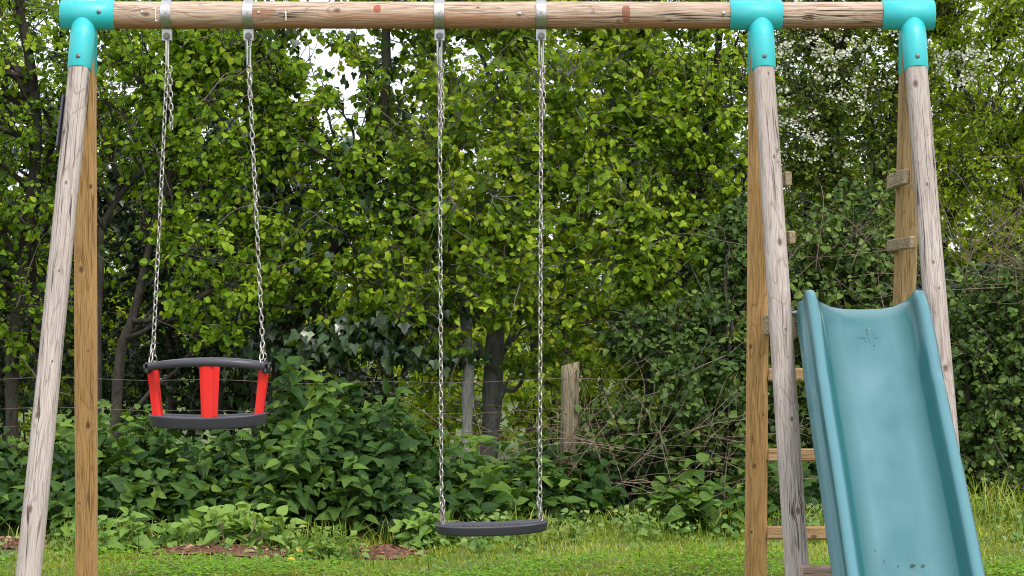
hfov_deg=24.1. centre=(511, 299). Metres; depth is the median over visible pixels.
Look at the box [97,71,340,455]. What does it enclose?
evergreen shrub
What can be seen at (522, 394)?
sapling
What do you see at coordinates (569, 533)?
leafy weed
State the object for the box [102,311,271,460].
evergreen shrub
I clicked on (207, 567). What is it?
clover
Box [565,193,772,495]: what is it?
bramble bush
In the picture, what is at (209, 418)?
toddler swing
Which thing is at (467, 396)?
pale barked tree
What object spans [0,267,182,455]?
sapling
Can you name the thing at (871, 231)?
dead brambles
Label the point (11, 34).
field tree
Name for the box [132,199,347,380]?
field bush
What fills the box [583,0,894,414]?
field tree
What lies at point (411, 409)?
sapling
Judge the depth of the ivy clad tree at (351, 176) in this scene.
13.75 m
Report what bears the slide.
attached to the swing set at (911, 180)
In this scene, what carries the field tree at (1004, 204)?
on the ground at (606, 539)
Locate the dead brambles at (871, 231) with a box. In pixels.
[729,180,983,334]
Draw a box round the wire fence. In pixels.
[6,362,681,487]
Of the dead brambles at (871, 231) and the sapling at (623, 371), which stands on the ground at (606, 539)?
the sapling at (623, 371)
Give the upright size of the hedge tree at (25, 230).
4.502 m
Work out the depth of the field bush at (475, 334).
27.83 m
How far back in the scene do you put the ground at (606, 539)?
11.26 m
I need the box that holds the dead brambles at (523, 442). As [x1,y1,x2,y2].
[390,336,688,492]
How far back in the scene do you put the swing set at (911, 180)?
8.95 m
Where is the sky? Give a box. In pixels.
[0,0,1023,287]
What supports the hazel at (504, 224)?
on the ground at (606, 539)
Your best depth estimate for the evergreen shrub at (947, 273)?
15.26 m
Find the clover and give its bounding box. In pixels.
[0,542,1023,575]
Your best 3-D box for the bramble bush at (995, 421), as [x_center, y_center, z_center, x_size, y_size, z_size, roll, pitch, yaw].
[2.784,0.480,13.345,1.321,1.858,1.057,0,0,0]
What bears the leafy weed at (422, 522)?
on the ground at (606, 539)
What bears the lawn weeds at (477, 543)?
on the ground at (606, 539)
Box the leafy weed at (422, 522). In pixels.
[388,502,457,552]
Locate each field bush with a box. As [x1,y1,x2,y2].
[37,211,193,392]
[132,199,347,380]
[291,217,549,401]
[479,198,624,388]
[831,204,957,279]
[948,194,1023,319]
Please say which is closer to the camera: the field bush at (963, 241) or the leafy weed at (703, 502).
the leafy weed at (703, 502)
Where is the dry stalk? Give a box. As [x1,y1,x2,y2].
[220,518,267,542]
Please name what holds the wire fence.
on the ground at (606, 539)
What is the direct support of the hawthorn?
on the ground at (606, 539)
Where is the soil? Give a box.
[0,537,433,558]
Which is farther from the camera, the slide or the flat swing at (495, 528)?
the flat swing at (495, 528)
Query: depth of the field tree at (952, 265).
17.64 m
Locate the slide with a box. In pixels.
[795,290,984,575]
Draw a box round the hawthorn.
[718,0,995,307]
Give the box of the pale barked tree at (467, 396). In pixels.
[339,0,499,456]
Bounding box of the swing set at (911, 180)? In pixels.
[15,0,959,575]
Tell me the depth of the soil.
11.32 m
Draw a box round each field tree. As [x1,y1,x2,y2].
[0,0,155,420]
[39,0,353,458]
[386,0,718,455]
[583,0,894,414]
[777,0,1023,346]
[941,0,1023,319]
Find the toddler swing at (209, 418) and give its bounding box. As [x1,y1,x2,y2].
[143,40,271,429]
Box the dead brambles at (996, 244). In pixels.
[821,149,1023,303]
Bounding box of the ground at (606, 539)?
[0,315,1023,575]
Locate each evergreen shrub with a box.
[0,90,162,453]
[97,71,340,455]
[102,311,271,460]
[264,316,459,429]
[592,118,747,406]
[712,194,892,447]
[878,243,1023,432]
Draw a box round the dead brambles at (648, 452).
[479,358,817,520]
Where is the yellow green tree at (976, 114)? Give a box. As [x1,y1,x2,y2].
[857,0,1023,285]
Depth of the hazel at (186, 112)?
13.65 m
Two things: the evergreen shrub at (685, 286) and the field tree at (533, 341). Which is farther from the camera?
the field tree at (533, 341)
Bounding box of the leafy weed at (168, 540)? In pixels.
[60,506,201,554]
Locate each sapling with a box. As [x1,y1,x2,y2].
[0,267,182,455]
[321,333,482,450]
[404,350,560,459]
[529,324,655,465]
[599,348,741,467]
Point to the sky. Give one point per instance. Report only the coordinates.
(322, 59)
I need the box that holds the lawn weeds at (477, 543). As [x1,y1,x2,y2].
[0,492,1023,574]
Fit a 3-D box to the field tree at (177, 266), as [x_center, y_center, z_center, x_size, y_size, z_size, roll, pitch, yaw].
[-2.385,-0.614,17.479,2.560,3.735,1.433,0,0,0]
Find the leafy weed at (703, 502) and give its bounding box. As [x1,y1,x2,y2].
[637,453,744,539]
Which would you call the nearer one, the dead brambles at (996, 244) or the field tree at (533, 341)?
the dead brambles at (996, 244)
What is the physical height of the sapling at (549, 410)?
1.093 m
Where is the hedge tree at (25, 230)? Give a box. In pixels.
[0,0,133,468]
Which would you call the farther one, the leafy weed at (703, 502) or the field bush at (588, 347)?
the field bush at (588, 347)
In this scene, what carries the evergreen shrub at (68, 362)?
on the ground at (606, 539)
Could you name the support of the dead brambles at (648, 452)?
on the nettle bank
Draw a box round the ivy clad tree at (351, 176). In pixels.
[163,0,491,450]
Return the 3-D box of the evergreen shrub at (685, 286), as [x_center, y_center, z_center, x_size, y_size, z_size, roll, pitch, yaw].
[1.091,0.039,15.369,1.257,2.431,1.014,0,0,0]
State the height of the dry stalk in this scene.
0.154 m
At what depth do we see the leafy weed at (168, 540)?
11.39 m
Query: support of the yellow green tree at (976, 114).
on the ground at (606, 539)
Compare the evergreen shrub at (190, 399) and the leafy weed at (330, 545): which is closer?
the leafy weed at (330, 545)
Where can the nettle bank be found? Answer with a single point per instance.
(316, 456)
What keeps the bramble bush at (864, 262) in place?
on the ground at (606, 539)
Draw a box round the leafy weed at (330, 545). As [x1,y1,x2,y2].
[287,524,369,562]
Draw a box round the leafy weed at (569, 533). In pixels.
[507,514,594,544]
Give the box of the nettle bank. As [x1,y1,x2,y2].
[0,355,1022,546]
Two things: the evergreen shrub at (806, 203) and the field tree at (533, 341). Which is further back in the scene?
the field tree at (533, 341)
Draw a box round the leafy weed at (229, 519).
[174,501,309,547]
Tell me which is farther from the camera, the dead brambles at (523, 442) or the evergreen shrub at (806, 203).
the evergreen shrub at (806, 203)
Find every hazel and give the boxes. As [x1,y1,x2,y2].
[35,0,340,448]
[353,0,675,458]
[517,0,783,457]
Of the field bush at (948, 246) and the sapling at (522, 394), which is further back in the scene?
the field bush at (948, 246)
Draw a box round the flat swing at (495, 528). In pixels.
[434,40,547,536]
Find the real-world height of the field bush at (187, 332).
2.470 m
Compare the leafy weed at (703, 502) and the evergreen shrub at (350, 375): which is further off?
the evergreen shrub at (350, 375)
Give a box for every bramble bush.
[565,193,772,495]
[699,175,955,490]
[919,248,1023,503]

